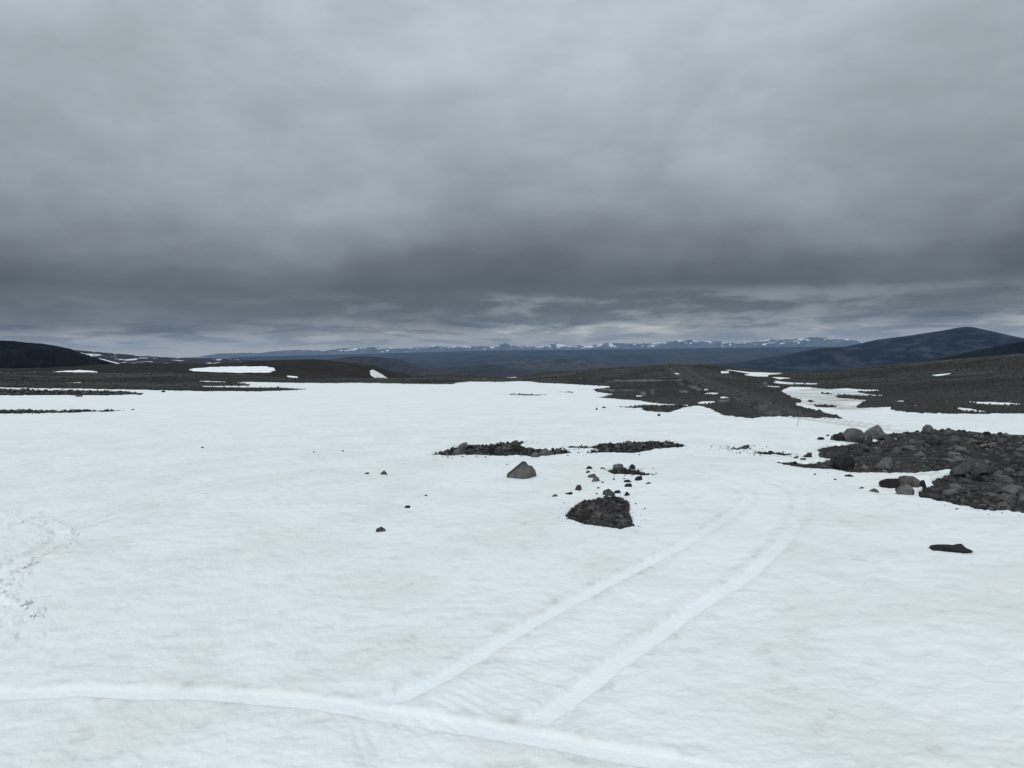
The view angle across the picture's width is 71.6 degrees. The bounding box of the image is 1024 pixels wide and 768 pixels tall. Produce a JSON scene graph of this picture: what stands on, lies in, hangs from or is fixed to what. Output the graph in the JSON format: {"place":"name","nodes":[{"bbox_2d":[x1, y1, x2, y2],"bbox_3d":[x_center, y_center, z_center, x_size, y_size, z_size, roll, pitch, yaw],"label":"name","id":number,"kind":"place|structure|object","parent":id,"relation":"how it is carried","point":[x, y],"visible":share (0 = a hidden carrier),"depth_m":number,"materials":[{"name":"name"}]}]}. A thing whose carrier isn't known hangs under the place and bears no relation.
{"place":"outdoors","nodes":[
{"label":"outdoors","id":0,"kind":"place"},
{"bbox_2d":[0,340,115,367],"bbox_3d":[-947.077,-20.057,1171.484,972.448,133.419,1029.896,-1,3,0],"label":"dark mountain","id":1,"kind":"structure","parent":0,"point":[14,354],"depth_m":1182.73,"materials":[{"name":"black stone"}]},
{"bbox_2d":[75,350,260,363],"bbox_3d":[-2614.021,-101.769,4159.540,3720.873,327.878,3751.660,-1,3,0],"label":"patchy slope","id":2,"kind":"structure","parent":0,"point":[119,358],"depth_m":4471.61,"materials":[{"name":"grey stone"}]},
{"bbox_2d":[0,359,408,378],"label":"hill","id":3,"kind":"structure","parent":0,"point":[310,369],"depth_m":444.48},
{"bbox_2d":[56,370,96,372],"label":"snow patch","id":4,"kind":"object","parent":3,"relation":"on","point":[82,371],"visible":0.52,"depth_m":395.30,"materials":[{"name":"white snow"}]},
{"bbox_2d":[189,366,274,372],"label":"snow patch","id":5,"kind":"object","parent":3,"relation":"on","point":[253,369],"visible":0.97,"depth_m":423.70,"materials":[{"name":"white snow"}]},
{"bbox_2d":[370,370,386,377],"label":"snow patch","id":6,"kind":"object","parent":3,"relation":"on","point":[374,374],"visible":0.83,"depth_m":473.70,"materials":[{"name":"white snow"}]},
{"bbox_2d":[329,356,553,376],"bbox_3d":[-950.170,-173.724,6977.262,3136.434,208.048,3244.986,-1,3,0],"label":"hill","id":7,"kind":"structure","parent":0,"point":[409,368],"depth_m":6812.39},
{"bbox_2d":[183,357,742,371],"bbox_3d":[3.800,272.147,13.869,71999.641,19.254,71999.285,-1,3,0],"label":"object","id":8,"kind":"structure","parent":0,"point":[631,364],"depth_m":10383.36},
{"bbox_2d":[0,353,1023,528],"bbox_3d":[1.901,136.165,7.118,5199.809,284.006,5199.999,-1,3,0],"label":"ground","id":9,"kind":"structure","parent":0,"point":[905,458],"depth_m":102.31,"materials":[{"name":"black stone"}]},
{"bbox_2d":[0,409,110,413],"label":"stone heap","id":10,"kind":"object","parent":9,"relation":"on","point":[32,411],"visible":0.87,"depth_m":56.74,"materials":[{"name":"grey stone"}]},
{"bbox_2d":[0,388,132,394],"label":"stone heap","id":11,"kind":"object","parent":9,"relation":"on","point":[46,391],"visible":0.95,"depth_m":91.29,"materials":[{"name":"grey stone"}]},
{"bbox_2d":[457,442,467,449],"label":"boulder","id":12,"kind":"object","parent":9,"relation":"on","point":[464,445],"visible":0.73,"depth_m":25.78,"materials":[{"name":"stone"}]},
{"bbox_2d":[435,440,569,455],"bbox_3d":[-0.339,2.349,26.456,4.814,0.376,4.800,-1,3,0],"label":"stone heap","id":13,"kind":"object","parent":9,"relation":"on","point":[509,448],"visible":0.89,"depth_m":25.50,"materials":[{"name":"grey stone"}]},
{"bbox_2d":[0,379,1019,418],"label":"edge stones","id":14,"kind":"object","parent":9,"relation":"on","point":[518,394],"visible":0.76,"depth_m":82.71,"materials":[{"name":"grey stone"}]},
{"bbox_2d":[0,370,1023,767],"bbox_3d":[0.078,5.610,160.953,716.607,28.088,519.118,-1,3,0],"label":"snow","id":15,"kind":"structure","parent":9,"relation":"on","point":[228,580],"depth_m":9.48,"materials":[{"name":"white snow"}]},
{"bbox_2d":[0,519,79,625],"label":"snow clods","id":16,"kind":"object","parent":15,"relation":"on","point":[23,603],"visible":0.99,"depth_m":9.68,"materials":[{"name":"white snow"}]},
{"bbox_2d":[376,527,385,531],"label":"stone","id":17,"kind":"object","parent":15,"relation":"on","point":[380,529],"visible":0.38,"depth_m":13.28,"materials":[{"name":"grey stone"}]},
{"bbox_2d":[452,449,460,454],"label":"boulder","id":18,"kind":"object","parent":15,"relation":"on","point":[456,452],"visible":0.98,"depth_m":24.35,"materials":[{"name":"grey stone"}]},
{"bbox_2d":[507,461,535,478],"bbox_3d":[0.253,2.361,19.452,0.762,0.521,0.690,0,3,21],"label":"boulder","id":19,"kind":"object","parent":15,"relation":"on","point":[523,470],"visible":0.84,"depth_m":19.19,"materials":[{"name":"stone"}]},
{"bbox_2d":[531,452,539,456],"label":"boulder","id":20,"kind":"object","parent":15,"relation":"on","point":[535,454],"visible":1,"depth_m":23.72,"materials":[{"name":"stone"}]},
{"bbox_2d":[575,485,581,490],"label":"stone","id":21,"kind":"object","parent":15,"relation":"on","point":[578,487],"visible":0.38,"depth_m":17.30,"materials":[{"name":"grey stone"}]},
{"bbox_2d":[592,476,599,481],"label":"stone","id":22,"kind":"object","parent":15,"relation":"on","point":[595,479],"visible":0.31,"depth_m":18.41,"materials":[{"name":"grey stone"}]},
{"bbox_2d":[757,451,789,454],"bbox_3d":[8.905,2.410,24.321,0.840,0.169,1.282,-2,3,-25],"label":"stone heap","id":23,"kind":"object","parent":15,"relation":"on","point":[778,453],"visible":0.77,"depth_m":24.40,"materials":[{"name":"grey stone"}]},
{"bbox_2d":[833,432,844,440],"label":"boulder","id":24,"kind":"object","parent":15,"relation":"on","point":[838,436],"visible":0.84,"depth_m":27.10,"materials":[{"name":"black stone"}]},
{"bbox_2d":[869,488,878,492],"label":"stone","id":25,"kind":"object","parent":15,"relation":"on","point":[874,490],"visible":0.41,"depth_m":16.33,"materials":[{"name":"grey stone"}]},
{"bbox_2d":[879,479,899,487],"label":"boulder","id":26,"kind":"object","parent":15,"relation":"on","point":[889,483],"visible":0.94,"depth_m":16.74,"materials":[{"name":"black stone"}]},
{"bbox_2d":[895,484,913,494],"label":"boulder","id":27,"kind":"object","parent":15,"relation":"on","point":[905,489],"visible":0.98,"depth_m":15.94,"materials":[{"name":"stone"}]},
{"bbox_2d":[898,475,920,487],"bbox_3d":[9.462,2.319,16.924,0.488,0.289,0.368,1,3,29],"label":"boulder","id":28,"kind":"object","parent":15,"relation":"on","point":[912,481],"visible":0.69,"depth_m":16.82,"materials":[{"name":"grey stone"}]},
{"bbox_2d":[929,544,972,552],"bbox_3d":[6.882,2.576,11.143,0.597,0.149,0.251,1,4,32],"label":"flat stone","id":29,"kind":"object","parent":15,"relation":"on","point":[958,548],"visible":0.84,"depth_m":11.07,"materials":[{"name":"grey stone"}]},
{"bbox_2d":[0,358,1023,416],"bbox_3d":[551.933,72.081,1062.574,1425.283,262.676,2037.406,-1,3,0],"label":"scattered stones","id":30,"kind":"object","parent":9,"relation":"on","point":[776,384],"visible":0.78,"depth_m":107.17,"materials":[{"name":"grey stone"}]},
{"bbox_2d":[539,449,552,455],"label":"boulder","id":31,"kind":"object","parent":9,"relation":"on","point":[545,452],"visible":0.95,"depth_m":24.42,"materials":[{"name":"grey stone"}]},
{"bbox_2d":[567,495,634,526],"bbox_3d":[1.861,2.740,15.149,1.351,0.277,3.367,0,3,7],"label":"stone heap","id":32,"kind":"object","parent":9,"relation":"on","point":[612,509],"visible":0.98,"depth_m":15.14,"materials":[{"name":"grey stone"}]},
{"bbox_2d":[603,489,614,495],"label":"stone","id":33,"kind":"object","parent":9,"relation":"on","point":[608,492],"visible":0.4,"depth_m":16.80,"materials":[{"name":"grey stone"}]},
{"bbox_2d":[612,464,622,470],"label":"boulder","id":34,"kind":"object","parent":9,"relation":"on","point":[616,467],"visible":0.9,"depth_m":19.85,"materials":[{"name":"stone"}]},
{"bbox_2d":[608,467,649,474],"bbox_3d":[3.265,2.426,19.621,0.855,0.199,1.634,-2,3,-19],"label":"stone heap","id":35,"kind":"object","parent":9,"relation":"on","point":[624,469],"visible":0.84,"depth_m":19.57,"materials":[{"name":"grey stone"}]},
{"bbox_2d":[587,440,683,452],"bbox_3d":[4.432,2.293,26.387,4.610,0.342,2.757,-2,3,-26],"label":"stone heap","id":36,"kind":"object","parent":9,"relation":"on","point":[617,447],"visible":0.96,"depth_m":25.94,"materials":[{"name":"grey stone"}]},
{"bbox_2d":[620,404,685,411],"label":"stone heap","id":37,"kind":"object","parent":9,"relation":"on","point":[656,408],"visible":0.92,"depth_m":51.11,"materials":[{"name":"grey stone"}]},
{"bbox_2d":[438,428,1002,526],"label":"pebbles","id":38,"kind":"object","parent":9,"relation":"on","point":[657,473],"visible":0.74,"depth_m":23.96,"materials":[{"name":"stone"}]},
{"bbox_2d":[832,453,854,469],"bbox_3d":[9.276,2.170,19.868,0.585,0.494,0.517,1,3,25],"label":"boulder","id":39,"kind":"object","parent":9,"relation":"on","point":[842,461],"visible":0.91,"depth_m":19.69,"materials":[{"name":"black stone"}]},
{"bbox_2d":[842,428,865,442],"bbox_3d":[12.960,1.959,26.919,0.797,0.588,0.653,1,3,26],"label":"boulder","id":40,"kind":"object","parent":9,"relation":"on","point":[853,435],"visible":0.91,"depth_m":26.67,"materials":[{"name":"stone"}]},
{"bbox_2d":[864,436,872,443],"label":"stone","id":41,"kind":"object","parent":9,"relation":"on","point":[869,439],"visible":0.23,"depth_m":26.05,"materials":[{"name":"grey stone"}]},
{"bbox_2d":[864,425,885,439],"bbox_3d":[14.046,1.885,27.453,0.856,0.586,0.721,1,3,27],"label":"boulder","id":42,"kind":"object","parent":9,"relation":"on","point":[876,432],"visible":0.75,"depth_m":27.17,"materials":[{"name":"stone"}]},
{"bbox_2d":[876,457,893,469],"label":"boulder","id":43,"kind":"object","parent":9,"relation":"on","point":[886,463],"visible":0.93,"depth_m":19.44,"materials":[{"name":"stone"}]},
{"bbox_2d":[884,435,891,442],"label":"stone","id":44,"kind":"object","parent":9,"relation":"on","point":[888,438],"visible":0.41,"depth_m":26.21,"materials":[{"name":"grey stone"}]},
{"bbox_2d":[892,446,900,452],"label":"stone","id":45,"kind":"object","parent":9,"relation":"on","point":[896,449],"visible":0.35,"depth_m":22.98,"materials":[{"name":"grey stone"}]},
{"bbox_2d":[788,428,1023,512],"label":"stone field","id":46,"kind":"structure","parent":9,"relation":"on","point":[1004,500],"depth_m":20.23,"materials":[{"name":"grey stone"}]},
{"bbox_2d":[964,458,992,475],"bbox_3d":[11.933,2.145,18.200,0.640,0.483,0.556,1,4,33],"label":"boulder","id":47,"kind":"object","parent":46,"relation":"on","point":[980,467],"visible":0.6,"depth_m":18.03,"materials":[{"name":"grey stone"}]},
{"bbox_2d":[920,480,926,488],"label":"stone","id":48,"kind":"object","parent":9,"relation":"on","point":[923,484],"visible":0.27,"depth_m":16.85,"materials":[{"name":"black stone"}]},
{"bbox_2d":[922,425,933,432],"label":"boulder","id":49,"kind":"object","parent":9,"relation":"on","point":[925,428],"visible":0.66,"depth_m":29.43,"materials":[{"name":"grey stone"}]},
{"bbox_2d":[925,435,941,444],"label":"boulder","id":50,"kind":"object","parent":9,"relation":"on","point":[933,440],"visible":0.84,"depth_m":24.67,"materials":[{"name":"grey stone"}]},
{"bbox_2d":[950,462,970,476],"bbox_3d":[11.438,2.186,18.110,0.464,0.424,0.398,1,4,32],"label":"boulder","id":51,"kind":"object","parent":9,"relation":"on","point":[962,469],"visible":0.84,"depth_m":17.98,"materials":[{"name":"grey stone"}]},
{"bbox_2d":[998,484,1023,494],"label":"boulder","id":52,"kind":"object","parent":9,"relation":"on","point":[1011,488],"visible":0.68,"depth_m":15.61,"materials":[{"name":"stone"}]},
{"bbox_2d":[0,0,1023,357],"label":"sky","id":53,"kind":"structure","parent":0,"point":[179,178],"materials":[{"name":"grey"}]},
{"bbox_2d":[196,337,864,358],"bbox_3d":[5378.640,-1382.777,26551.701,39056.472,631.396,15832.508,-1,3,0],"label":"mountain range","id":54,"kind":"structure","parent":0,"point":[813,342],"depth_m":28400.48,"materials":[{"name":"stone"}]},
{"bbox_2d":[230,346,845,360],"bbox_3d":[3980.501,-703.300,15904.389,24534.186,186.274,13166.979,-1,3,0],"label":"plateau","id":55,"kind":"structure","parent":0,"point":[695,351],"depth_m":17512.04,"materials":[{"name":"stone"}]},
{"bbox_2d":[496,358,623,368],"bbox_3d":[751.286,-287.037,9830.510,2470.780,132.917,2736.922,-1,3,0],"label":"hill","id":56,"kind":"structure","parent":0,"point":[561,363],"depth_m":9407.49,"materials":[{"name":"grey stone"}]},
{"bbox_2d":[395,353,790,364],"bbox_3d":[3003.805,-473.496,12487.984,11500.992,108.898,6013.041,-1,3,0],"label":"plateau","id":57,"kind":"structure","parent":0,"point":[468,360],"depth_m":12402.81,"materials":[{"name":"stone"}]},
{"bbox_2d":[662,364,841,418],"bbox_3d":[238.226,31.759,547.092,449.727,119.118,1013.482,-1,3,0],"label":"road","id":58,"kind":"structure","parent":0,"point":[776,407],"depth_m":63.55,"materials":[{"name":"grey gravel"}]},
{"bbox_2d":[711,327,1023,372],"bbox_3d":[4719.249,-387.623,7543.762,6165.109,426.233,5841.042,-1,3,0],"label":"blue mountain","id":59,"kind":"structure","parent":0,"point":[929,346],"depth_m":6916.39,"materials":[{"name":"blue stone"}]},
{"bbox_2d":[930,341,1023,360],"bbox_3d":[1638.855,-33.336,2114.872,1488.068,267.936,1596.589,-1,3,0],"label":"dark ridge","id":60,"kind":"structure","parent":0,"point":[1015,348],"depth_m":2103.90,"materials":[{"name":"black stone"}]}
]}

